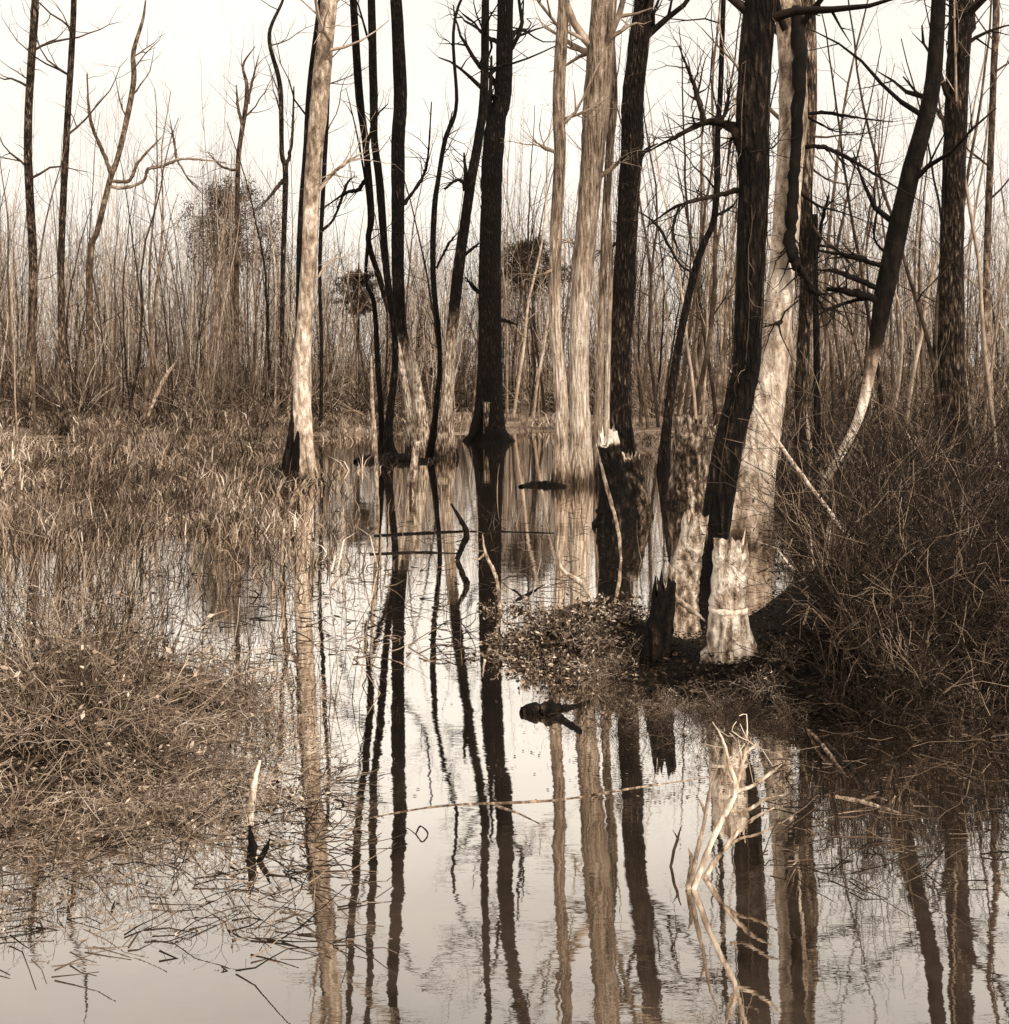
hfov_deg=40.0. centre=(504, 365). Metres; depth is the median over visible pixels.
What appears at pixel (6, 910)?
bramble bush
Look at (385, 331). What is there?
sapling
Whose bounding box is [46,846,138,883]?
bramble bush
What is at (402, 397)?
sapling
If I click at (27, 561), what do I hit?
bramble bush
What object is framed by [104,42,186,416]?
sapling
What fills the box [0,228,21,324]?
sapling
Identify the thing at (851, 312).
sapling
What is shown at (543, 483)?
floating log
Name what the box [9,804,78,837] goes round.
bramble bush
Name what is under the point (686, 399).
sapling
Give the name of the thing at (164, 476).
marsh grass
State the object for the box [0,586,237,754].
bramble bush
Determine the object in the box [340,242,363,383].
sapling
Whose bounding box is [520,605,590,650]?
leafy tussock
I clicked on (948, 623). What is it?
bramble bush
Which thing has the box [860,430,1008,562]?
bramble bush
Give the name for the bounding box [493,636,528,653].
leafy tussock
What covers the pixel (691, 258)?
sapling
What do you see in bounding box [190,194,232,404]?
sapling
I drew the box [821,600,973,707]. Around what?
bramble bush
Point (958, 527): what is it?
bramble bush
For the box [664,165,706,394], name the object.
sapling
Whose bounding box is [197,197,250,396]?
sapling
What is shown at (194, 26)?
sky
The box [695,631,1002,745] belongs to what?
bramble bush
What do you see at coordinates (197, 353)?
sapling
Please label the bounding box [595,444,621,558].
leaning stick
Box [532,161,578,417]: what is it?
sapling
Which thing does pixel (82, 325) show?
sapling
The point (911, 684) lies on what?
bramble bush
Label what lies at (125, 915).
bramble bush
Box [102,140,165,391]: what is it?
sapling
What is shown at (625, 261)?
forest tree
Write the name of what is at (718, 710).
bramble bush
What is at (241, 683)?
bramble bush
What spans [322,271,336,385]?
sapling
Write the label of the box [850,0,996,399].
sapling
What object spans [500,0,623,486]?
forest tree
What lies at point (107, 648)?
bramble bush
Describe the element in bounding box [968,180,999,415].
sapling
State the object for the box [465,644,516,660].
leafy tussock
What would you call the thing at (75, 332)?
sapling
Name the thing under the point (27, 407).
slim tree
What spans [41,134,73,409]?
sapling
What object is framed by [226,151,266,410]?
sapling
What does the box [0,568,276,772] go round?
bramble bush
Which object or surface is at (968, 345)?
sapling
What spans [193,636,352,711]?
bramble bush
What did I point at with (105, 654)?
bramble bush
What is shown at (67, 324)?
sapling
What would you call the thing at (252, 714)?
bramble bush
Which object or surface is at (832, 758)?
dead limb
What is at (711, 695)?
bramble bush
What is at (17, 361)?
sapling
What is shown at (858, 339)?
sapling
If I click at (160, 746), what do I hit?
bramble bush
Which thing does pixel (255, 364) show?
sapling
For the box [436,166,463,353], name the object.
sapling
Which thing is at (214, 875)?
twig litter
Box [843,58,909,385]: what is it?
sapling
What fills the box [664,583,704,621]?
pale branch
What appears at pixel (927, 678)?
bramble bush
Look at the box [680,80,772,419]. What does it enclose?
sapling
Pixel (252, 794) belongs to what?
stick
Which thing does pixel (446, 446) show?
forest tree
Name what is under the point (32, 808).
bramble bush
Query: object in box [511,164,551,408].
sapling
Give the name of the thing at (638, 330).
sapling
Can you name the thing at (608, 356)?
slim tree
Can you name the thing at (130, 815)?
bramble bush
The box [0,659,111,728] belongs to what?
bramble bush
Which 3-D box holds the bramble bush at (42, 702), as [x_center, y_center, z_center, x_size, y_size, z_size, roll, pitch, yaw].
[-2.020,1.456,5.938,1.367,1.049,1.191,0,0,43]
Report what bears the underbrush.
on the ground at (632, 625)
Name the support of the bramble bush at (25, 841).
on the ground at (632, 625)
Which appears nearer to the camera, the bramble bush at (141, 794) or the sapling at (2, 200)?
the bramble bush at (141, 794)
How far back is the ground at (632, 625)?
7.54 m
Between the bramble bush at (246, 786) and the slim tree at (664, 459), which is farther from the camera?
the slim tree at (664, 459)
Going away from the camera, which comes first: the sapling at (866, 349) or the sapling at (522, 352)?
the sapling at (866, 349)
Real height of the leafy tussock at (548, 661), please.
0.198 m
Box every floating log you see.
[353,452,435,461]
[518,480,565,486]
[519,699,590,731]
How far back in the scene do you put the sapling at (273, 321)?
45.79 m
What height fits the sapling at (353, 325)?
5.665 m
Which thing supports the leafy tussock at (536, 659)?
on the ground at (632, 625)
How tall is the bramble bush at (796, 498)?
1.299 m
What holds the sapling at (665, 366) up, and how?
on the ground at (632, 625)
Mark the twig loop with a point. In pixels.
(417, 831)
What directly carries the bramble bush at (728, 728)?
on the ground at (632, 625)
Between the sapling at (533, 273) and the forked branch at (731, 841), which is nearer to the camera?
the forked branch at (731, 841)
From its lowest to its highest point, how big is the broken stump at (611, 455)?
1.610 m
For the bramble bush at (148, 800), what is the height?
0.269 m
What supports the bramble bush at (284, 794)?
in the water
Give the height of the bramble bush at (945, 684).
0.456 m
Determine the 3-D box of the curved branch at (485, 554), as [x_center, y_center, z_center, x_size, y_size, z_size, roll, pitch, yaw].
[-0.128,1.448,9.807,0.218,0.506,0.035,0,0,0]
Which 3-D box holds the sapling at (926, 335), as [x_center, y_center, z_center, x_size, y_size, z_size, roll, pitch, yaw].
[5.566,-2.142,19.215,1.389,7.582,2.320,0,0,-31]
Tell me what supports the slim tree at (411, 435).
on the ground at (632, 625)
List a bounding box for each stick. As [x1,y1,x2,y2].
[147,351,183,415]
[247,760,260,818]
[279,471,312,577]
[370,356,379,512]
[450,503,469,559]
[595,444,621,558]
[669,827,681,866]
[685,765,717,889]
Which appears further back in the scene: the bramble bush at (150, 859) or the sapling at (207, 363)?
the sapling at (207, 363)
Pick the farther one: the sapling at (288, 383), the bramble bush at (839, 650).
the sapling at (288, 383)
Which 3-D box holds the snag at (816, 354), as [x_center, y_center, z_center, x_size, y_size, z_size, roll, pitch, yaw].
[4.343,-0.379,17.470,1.352,4.658,0.778,0,0,6]
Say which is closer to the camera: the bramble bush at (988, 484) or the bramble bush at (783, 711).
the bramble bush at (783, 711)
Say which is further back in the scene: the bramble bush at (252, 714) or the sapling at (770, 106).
the sapling at (770, 106)
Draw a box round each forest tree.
[280,0,407,481]
[390,0,459,453]
[409,0,616,458]
[435,0,554,441]
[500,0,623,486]
[527,0,659,484]
[562,0,689,457]
[617,0,892,588]
[679,0,901,490]
[729,0,947,546]
[893,0,1008,462]
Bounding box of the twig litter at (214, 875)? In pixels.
[0,493,1008,974]
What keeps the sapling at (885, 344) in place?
on the ground at (632, 625)
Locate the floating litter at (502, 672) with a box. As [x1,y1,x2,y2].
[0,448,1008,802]
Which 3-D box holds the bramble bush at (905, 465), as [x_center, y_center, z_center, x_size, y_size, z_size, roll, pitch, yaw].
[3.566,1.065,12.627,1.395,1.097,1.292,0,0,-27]
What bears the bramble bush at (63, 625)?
on the ground at (632, 625)
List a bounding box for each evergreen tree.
[169,171,290,362]
[328,263,382,367]
[501,228,572,388]
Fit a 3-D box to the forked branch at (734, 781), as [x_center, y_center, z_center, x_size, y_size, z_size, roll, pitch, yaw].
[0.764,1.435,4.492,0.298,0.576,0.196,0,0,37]
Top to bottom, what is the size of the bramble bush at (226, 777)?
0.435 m
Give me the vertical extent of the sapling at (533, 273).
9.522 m
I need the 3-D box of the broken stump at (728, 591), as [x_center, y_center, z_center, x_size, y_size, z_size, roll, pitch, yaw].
[1.197,1.381,7.338,0.461,1.039,0.367,0,0,37]
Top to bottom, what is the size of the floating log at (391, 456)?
0.280 m
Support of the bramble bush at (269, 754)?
on the ground at (632, 625)
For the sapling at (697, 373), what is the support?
on the ground at (632, 625)
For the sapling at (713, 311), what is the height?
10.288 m
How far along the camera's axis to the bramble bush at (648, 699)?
6.93 m
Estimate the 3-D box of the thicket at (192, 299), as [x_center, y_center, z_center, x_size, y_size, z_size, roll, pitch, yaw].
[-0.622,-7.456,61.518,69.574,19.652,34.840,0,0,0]
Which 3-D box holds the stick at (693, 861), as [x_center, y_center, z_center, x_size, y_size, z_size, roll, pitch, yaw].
[0.641,1.504,4.500,0.108,0.411,0.020,0,0,0]
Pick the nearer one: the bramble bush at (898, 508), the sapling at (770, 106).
the bramble bush at (898, 508)
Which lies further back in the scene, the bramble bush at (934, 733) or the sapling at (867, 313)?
the sapling at (867, 313)
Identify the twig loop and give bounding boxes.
[394,825,428,841]
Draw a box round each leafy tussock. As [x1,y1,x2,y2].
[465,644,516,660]
[477,599,519,613]
[480,597,515,617]
[480,621,530,649]
[484,627,578,673]
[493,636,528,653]
[494,612,547,647]
[497,627,550,659]
[503,635,556,665]
[507,595,550,614]
[507,606,545,616]
[510,646,568,673]
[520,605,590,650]
[527,646,576,673]
[534,603,591,644]
[546,600,569,610]
[555,617,606,642]
[558,637,618,678]
[563,592,648,640]
[565,615,619,650]
[589,595,649,625]
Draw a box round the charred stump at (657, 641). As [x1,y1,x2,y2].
[639,569,675,667]
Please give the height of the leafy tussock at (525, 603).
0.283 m
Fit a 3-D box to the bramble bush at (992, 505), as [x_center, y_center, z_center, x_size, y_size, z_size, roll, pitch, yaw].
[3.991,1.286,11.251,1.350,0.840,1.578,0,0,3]
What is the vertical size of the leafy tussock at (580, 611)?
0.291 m
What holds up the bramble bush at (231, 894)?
in the water
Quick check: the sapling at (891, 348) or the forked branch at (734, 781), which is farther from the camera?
the sapling at (891, 348)
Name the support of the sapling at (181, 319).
on the ground at (632, 625)
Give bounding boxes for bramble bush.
[0,556,172,729]
[0,558,225,695]
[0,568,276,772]
[0,570,157,689]
[0,582,110,670]
[0,582,241,774]
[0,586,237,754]
[0,587,172,689]
[0,590,282,770]
[0,592,182,691]
[0,610,289,782]
[0,614,222,797]
[0,621,193,791]
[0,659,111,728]
[0,704,133,826]
[0,737,132,844]
[0,826,55,859]
[0,835,157,913]
[0,857,59,891]
[0,866,139,943]
[0,891,62,925]
[1,809,124,895]
[2,726,268,873]
[2,769,155,856]
[2,815,142,865]
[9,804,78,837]
[10,599,170,694]
[12,794,185,860]
[14,611,178,692]
[19,857,172,916]
[33,615,174,681]
[35,870,205,945]
[36,678,281,796]
[38,667,268,780]
[44,635,155,683]
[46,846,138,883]
[50,743,228,795]
[52,854,196,899]
[55,779,172,821]
[56,767,200,860]
[60,693,211,765]
[63,748,303,844]
[64,775,216,814]
[70,798,110,826]
[71,672,234,783]
[71,779,250,838]
[77,605,235,697]
[77,655,226,770]
[83,770,267,853]
[86,803,205,842]
[91,758,291,847]
[95,886,210,937]
[100,889,176,932]
[103,841,202,882]
[107,686,341,778]
[115,630,292,718]
[116,773,283,839]
[119,724,228,770]
[120,637,273,711]
[120,788,219,827]
[128,858,308,936]
[129,775,252,839]
[138,765,348,864]
[138,868,327,959]
[140,799,309,861]
[149,709,283,772]
[153,848,268,876]
[155,775,270,807]
[159,720,376,835]
[161,654,266,701]
[161,748,303,811]
[162,734,300,794]
[162,884,220,914]
[163,738,296,786]
[164,629,312,702]
[164,766,221,792]
[177,660,281,730]
[180,841,263,885]
[182,672,352,739]
[183,678,331,749]
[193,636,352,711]
[201,655,311,718]
[203,679,324,733]
[203,731,334,776]
[206,630,324,689]
[207,706,302,757]
[216,679,288,699]
[216,771,343,829]
[218,776,354,815]
[236,708,360,771]
[526,659,652,732]
[557,641,630,680]
[570,704,669,743]
[572,647,638,677]
[574,613,622,648]
[584,672,711,727]
[593,661,663,693]
[597,684,689,709]
[598,664,657,695]
[598,683,672,715]
[611,628,643,663]
[615,715,681,739]
[619,687,744,751]
[623,701,676,718]
[625,684,708,716]
[643,689,682,716]
[650,717,717,745]
[655,426,989,579]
[658,702,805,741]
[661,689,712,722]
[661,692,706,721]
[662,681,721,713]
[662,689,788,736]
[666,693,766,727]
[667,702,720,721]
[674,682,766,729]
[680,670,795,726]
[684,673,740,710]
[688,675,802,720]
[695,502,1006,672]
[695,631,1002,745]
[695,695,717,720]
[702,690,754,710]
[711,668,807,716]
[714,709,816,750]
[729,697,803,739]
[730,659,792,704]
[748,456,904,565]
[755,436,1008,583]
[756,486,960,652]
[756,517,965,624]
[757,634,811,671]
[768,692,806,718]
[774,447,867,537]
[776,459,865,517]
[776,460,1005,556]
[784,559,1008,667]
[788,685,923,736]
[789,586,965,665]
[790,657,941,732]
[797,591,998,733]
[798,464,1008,626]
[799,570,966,702]
[815,468,1008,678]
[816,502,1006,562]
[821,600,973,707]
[823,416,991,509]
[827,452,1008,645]
[837,644,984,732]
[845,427,967,517]
[847,468,978,546]
[847,643,961,717]
[857,639,1005,720]
[858,681,1008,757]
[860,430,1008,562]
[873,571,1007,663]
[880,646,1008,740]
[885,638,1008,746]
[896,564,1008,671]
[904,553,1008,662]
[907,435,1008,505]
[908,459,1008,555]
[911,525,1007,603]
[923,509,1008,583]
[929,582,1008,668]
[944,430,1007,496]
[953,456,1008,526]
[955,542,1008,629]
[956,475,1007,542]
[956,496,1008,567]
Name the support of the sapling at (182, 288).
on the ground at (632, 625)
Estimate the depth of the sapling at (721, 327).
42.23 m
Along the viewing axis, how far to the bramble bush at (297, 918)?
4.23 m
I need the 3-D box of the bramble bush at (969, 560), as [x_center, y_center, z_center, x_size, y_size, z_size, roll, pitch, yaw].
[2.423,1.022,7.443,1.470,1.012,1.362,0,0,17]
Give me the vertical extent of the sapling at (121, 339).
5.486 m
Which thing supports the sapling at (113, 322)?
on the ground at (632, 625)
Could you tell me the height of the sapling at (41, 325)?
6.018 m
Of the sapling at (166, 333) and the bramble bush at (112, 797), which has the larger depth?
the sapling at (166, 333)
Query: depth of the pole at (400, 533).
14.03 m
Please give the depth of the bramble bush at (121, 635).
7.18 m
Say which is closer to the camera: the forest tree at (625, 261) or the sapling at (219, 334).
the forest tree at (625, 261)
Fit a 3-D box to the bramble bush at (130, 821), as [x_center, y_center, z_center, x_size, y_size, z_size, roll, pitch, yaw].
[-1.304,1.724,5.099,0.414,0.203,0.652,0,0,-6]
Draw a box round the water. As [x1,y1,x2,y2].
[0,431,1008,1023]
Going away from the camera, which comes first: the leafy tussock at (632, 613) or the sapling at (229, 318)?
the leafy tussock at (632, 613)
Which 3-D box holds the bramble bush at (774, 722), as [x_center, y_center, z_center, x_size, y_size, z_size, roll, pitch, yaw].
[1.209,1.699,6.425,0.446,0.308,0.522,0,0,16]
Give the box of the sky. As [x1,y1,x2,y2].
[0,0,1008,366]
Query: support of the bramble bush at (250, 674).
on the ground at (632, 625)
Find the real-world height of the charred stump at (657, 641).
0.785 m
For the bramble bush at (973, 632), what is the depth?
6.95 m
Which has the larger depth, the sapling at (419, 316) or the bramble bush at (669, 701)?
the sapling at (419, 316)
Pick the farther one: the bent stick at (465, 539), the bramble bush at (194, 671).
the bent stick at (465, 539)
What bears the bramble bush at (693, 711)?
on the ground at (632, 625)
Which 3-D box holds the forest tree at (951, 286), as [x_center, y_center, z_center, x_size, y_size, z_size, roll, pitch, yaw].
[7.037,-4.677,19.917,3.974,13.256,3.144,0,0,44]
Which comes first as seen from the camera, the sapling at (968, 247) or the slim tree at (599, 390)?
the slim tree at (599, 390)
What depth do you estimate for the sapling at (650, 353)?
33.14 m
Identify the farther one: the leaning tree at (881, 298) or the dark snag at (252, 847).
the leaning tree at (881, 298)
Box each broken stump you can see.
[592,424,641,529]
[622,452,653,517]
[664,506,708,600]
[699,528,758,663]
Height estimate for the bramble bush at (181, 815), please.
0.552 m
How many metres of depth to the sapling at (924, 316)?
28.26 m
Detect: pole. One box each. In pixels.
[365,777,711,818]
[369,551,455,554]
[374,530,552,535]
[728,367,855,542]
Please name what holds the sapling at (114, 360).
on the ground at (632, 625)
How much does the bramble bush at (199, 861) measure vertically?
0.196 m
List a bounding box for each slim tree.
[0,0,128,425]
[0,0,138,435]
[180,10,290,400]
[229,0,337,414]
[264,0,359,416]
[293,0,419,453]
[318,43,385,426]
[341,89,425,453]
[342,0,398,453]
[425,0,497,456]
[541,3,643,436]
[593,50,617,480]
[612,0,778,472]
[935,0,1008,436]
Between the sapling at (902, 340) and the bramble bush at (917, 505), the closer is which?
the bramble bush at (917, 505)
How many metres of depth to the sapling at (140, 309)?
44.47 m
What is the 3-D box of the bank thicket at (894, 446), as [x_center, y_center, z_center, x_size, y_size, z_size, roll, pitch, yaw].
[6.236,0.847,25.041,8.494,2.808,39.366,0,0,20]
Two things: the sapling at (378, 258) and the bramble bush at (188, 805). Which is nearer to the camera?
the bramble bush at (188, 805)
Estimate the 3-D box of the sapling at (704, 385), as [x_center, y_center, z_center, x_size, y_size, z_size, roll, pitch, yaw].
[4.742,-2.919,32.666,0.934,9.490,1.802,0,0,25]
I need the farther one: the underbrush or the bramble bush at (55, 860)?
the underbrush
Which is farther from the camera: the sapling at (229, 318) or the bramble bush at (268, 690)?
the sapling at (229, 318)
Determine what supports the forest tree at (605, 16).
on the ground at (632, 625)
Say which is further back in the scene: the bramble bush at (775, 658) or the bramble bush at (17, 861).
the bramble bush at (775, 658)
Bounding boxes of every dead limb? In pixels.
[805,727,848,777]
[822,741,870,792]
[835,794,900,812]
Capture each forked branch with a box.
[691,714,781,889]
[701,794,784,878]
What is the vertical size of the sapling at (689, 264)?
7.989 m
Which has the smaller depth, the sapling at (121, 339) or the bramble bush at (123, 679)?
the bramble bush at (123, 679)
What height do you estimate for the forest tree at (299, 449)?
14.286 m
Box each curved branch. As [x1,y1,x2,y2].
[471,534,501,605]
[511,584,544,601]
[556,552,593,601]
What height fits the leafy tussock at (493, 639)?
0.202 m
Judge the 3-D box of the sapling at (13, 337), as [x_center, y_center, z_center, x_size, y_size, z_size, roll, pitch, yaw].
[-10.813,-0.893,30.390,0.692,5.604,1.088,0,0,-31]
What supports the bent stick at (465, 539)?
in the water
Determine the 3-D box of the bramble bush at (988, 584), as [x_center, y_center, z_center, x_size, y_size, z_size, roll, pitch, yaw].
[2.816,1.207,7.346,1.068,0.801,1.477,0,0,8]
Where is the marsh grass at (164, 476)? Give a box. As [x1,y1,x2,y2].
[0,378,1008,628]
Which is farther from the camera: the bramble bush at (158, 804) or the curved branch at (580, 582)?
the curved branch at (580, 582)
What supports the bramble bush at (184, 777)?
on the ground at (632, 625)
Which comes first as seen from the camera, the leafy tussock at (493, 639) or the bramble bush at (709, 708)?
the bramble bush at (709, 708)
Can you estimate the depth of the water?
4.99 m
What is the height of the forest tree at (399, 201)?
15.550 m
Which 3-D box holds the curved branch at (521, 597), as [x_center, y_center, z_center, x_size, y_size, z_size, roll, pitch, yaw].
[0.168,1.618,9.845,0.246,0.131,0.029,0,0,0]
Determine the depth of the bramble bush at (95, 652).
6.02 m
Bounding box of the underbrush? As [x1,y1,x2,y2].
[0,309,1008,424]
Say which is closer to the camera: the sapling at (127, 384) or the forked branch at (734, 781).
the forked branch at (734, 781)
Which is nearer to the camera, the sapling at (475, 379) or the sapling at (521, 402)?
the sapling at (475, 379)
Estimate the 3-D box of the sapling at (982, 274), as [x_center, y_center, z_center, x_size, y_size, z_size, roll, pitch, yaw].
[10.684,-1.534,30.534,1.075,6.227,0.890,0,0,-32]
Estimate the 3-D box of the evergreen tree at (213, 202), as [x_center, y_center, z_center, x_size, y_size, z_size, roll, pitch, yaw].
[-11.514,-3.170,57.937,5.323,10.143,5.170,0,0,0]
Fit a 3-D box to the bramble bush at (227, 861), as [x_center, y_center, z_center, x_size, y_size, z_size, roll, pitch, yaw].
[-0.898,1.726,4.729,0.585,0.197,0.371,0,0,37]
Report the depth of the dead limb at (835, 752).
5.89 m
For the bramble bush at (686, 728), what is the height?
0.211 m
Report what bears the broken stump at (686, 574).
on the ground at (632, 625)
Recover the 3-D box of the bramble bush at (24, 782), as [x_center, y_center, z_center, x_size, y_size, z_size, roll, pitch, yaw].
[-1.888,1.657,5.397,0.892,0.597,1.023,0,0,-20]
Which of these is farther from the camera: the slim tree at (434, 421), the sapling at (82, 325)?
the sapling at (82, 325)
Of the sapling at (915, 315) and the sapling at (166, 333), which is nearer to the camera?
the sapling at (915, 315)
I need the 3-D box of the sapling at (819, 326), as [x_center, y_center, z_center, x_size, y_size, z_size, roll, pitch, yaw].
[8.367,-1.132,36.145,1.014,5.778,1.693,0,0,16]
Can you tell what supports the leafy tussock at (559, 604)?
on the ground at (632, 625)
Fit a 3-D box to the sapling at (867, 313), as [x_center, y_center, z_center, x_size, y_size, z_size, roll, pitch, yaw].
[7.010,-3.140,28.717,3.198,9.813,1.708,0,0,-23]
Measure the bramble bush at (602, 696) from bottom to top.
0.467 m
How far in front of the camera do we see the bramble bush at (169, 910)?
4.28 m
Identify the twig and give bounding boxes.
[139,778,278,788]
[496,805,539,823]
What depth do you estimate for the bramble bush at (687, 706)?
6.68 m
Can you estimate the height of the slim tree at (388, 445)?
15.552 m
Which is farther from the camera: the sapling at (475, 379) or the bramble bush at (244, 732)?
the sapling at (475, 379)
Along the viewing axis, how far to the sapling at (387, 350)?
38.97 m
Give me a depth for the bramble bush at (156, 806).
5.17 m
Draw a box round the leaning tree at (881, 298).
[792,0,996,499]
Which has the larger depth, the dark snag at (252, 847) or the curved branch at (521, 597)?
the curved branch at (521, 597)
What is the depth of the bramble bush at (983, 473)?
13.19 m
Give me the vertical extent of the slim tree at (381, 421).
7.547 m
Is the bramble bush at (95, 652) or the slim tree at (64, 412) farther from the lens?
the slim tree at (64, 412)
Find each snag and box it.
[245,825,270,862]
[665,411,708,506]
[812,153,884,478]
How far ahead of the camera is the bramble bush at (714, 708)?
6.66 m
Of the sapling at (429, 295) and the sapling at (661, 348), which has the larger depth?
the sapling at (661, 348)
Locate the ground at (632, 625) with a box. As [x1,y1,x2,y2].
[0,367,1008,791]
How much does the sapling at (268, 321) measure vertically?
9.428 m
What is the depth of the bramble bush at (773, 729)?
6.37 m
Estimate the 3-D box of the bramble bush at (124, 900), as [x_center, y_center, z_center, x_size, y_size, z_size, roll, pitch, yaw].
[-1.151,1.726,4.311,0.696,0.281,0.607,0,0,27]
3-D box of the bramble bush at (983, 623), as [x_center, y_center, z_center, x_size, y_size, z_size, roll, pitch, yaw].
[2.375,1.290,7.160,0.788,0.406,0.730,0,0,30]
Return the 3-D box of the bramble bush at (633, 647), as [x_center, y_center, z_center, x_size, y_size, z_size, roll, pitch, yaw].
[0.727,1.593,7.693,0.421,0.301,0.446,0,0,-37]
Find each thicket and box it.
[0,3,1008,412]
[679,323,1008,743]
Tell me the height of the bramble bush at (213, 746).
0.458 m
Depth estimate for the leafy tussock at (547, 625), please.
8.00 m
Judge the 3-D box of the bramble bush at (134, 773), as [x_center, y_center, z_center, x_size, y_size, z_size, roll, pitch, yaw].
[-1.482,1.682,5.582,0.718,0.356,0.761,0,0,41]
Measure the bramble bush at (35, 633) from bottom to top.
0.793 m
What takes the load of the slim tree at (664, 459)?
on the ground at (632, 625)
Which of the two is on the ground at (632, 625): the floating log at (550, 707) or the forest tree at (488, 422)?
the forest tree at (488, 422)
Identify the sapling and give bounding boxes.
[0,71,92,436]
[0,160,50,413]
[0,169,11,244]
[0,196,25,441]
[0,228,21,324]
[1,171,39,418]
[37,183,83,412]
[38,163,86,397]
[39,175,81,408]
[39,244,53,408]
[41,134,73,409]
[49,188,96,376]
[49,188,103,410]
[51,191,96,362]
[71,109,145,409]
[88,186,138,414]
[100,247,124,400]
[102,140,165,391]
[102,167,156,413]
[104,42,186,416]
[104,240,128,414]
[111,81,184,419]
[113,118,192,418]
[120,233,159,404]
[128,189,189,403]
[136,170,172,409]
[153,136,202,401]
[153,167,195,405]
[174,149,243,420]
[180,166,223,411]
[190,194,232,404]
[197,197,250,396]
[200,239,250,402]
[203,177,251,409]
[213,231,243,415]
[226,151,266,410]
[227,123,289,412]
[237,208,273,402]
[238,193,273,414]
[238,228,286,406]
[242,166,293,413]
[257,165,329,417]
[322,201,347,423]
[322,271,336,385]
[327,202,371,410]
[330,193,368,406]
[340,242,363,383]
[343,256,366,400]
[354,196,412,405]
[362,208,409,312]
[375,118,443,422]
[375,194,409,393]
[380,217,429,364]
[389,138,442,391]
[413,213,445,413]
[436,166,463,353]
[456,212,478,402]
[464,188,505,417]
[501,105,571,414]
[502,146,537,413]
[505,172,573,408]
[506,172,569,415]
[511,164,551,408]
[512,114,570,416]
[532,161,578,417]
[538,95,604,412]
[590,0,688,427]
[596,32,693,426]
[612,54,669,428]
[622,41,710,418]
[632,169,662,403]
[637,162,683,409]
[639,28,731,425]
[639,141,730,420]
[641,167,693,419]
[644,32,770,417]
[645,5,736,413]
[654,0,771,416]
[658,92,736,422]
[660,159,699,363]
[662,112,710,393]
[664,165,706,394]
[676,0,743,415]
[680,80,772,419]
[681,74,778,412]
[684,37,722,419]
[689,104,734,375]
[699,5,812,463]
[706,98,734,387]
[707,151,736,387]
[768,70,778,252]
[769,0,908,467]
[772,44,875,448]
[798,5,907,430]
[808,223,841,413]
[811,57,903,433]
[815,163,900,421]
[818,10,881,424]
[834,178,865,428]
[836,55,897,412]
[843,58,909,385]
[848,0,964,452]
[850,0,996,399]
[859,78,917,441]
[860,137,937,424]
[864,209,903,416]
[884,38,988,341]
[889,74,921,403]
[896,0,1008,451]
[901,155,938,322]
[902,34,1006,430]
[905,102,938,423]
[906,87,943,432]
[919,0,1008,461]
[923,65,995,289]
[928,18,1008,425]
[964,140,985,387]
[964,141,1008,451]
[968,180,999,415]
[969,178,998,373]
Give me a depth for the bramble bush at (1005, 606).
7.04 m
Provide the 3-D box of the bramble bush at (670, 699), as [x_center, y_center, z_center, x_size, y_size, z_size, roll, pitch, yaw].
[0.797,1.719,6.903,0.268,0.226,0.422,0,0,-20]
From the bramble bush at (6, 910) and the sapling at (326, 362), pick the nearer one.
the bramble bush at (6, 910)
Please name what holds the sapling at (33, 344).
on the ground at (632, 625)
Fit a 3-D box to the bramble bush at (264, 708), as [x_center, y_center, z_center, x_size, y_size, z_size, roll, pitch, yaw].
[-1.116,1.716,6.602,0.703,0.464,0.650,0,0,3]
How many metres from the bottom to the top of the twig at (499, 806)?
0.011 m
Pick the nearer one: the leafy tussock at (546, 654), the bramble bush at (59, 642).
the bramble bush at (59, 642)
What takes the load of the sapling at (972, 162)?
on the ground at (632, 625)
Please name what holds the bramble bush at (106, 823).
on the ground at (632, 625)
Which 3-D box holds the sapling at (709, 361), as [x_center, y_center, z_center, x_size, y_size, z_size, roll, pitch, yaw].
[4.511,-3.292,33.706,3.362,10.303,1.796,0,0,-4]
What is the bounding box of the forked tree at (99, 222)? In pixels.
[73,0,244,406]
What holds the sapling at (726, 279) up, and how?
on the ground at (632, 625)
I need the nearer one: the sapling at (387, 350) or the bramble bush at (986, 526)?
the bramble bush at (986, 526)
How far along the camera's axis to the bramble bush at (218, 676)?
7.06 m
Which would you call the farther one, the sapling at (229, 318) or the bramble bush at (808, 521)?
the sapling at (229, 318)
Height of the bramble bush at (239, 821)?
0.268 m
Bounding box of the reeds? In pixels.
[0,404,666,726]
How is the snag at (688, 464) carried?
on the ground at (632, 625)
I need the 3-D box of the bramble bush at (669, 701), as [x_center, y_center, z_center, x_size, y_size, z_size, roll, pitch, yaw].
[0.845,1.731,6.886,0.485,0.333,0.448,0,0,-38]
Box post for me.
[409,439,419,497]
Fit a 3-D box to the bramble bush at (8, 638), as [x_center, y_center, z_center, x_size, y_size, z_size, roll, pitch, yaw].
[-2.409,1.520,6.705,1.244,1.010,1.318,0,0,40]
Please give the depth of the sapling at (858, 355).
28.56 m
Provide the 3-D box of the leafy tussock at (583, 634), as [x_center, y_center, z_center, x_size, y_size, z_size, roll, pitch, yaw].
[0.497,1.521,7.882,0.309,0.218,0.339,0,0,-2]
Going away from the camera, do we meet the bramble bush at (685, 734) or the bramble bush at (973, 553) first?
the bramble bush at (685, 734)

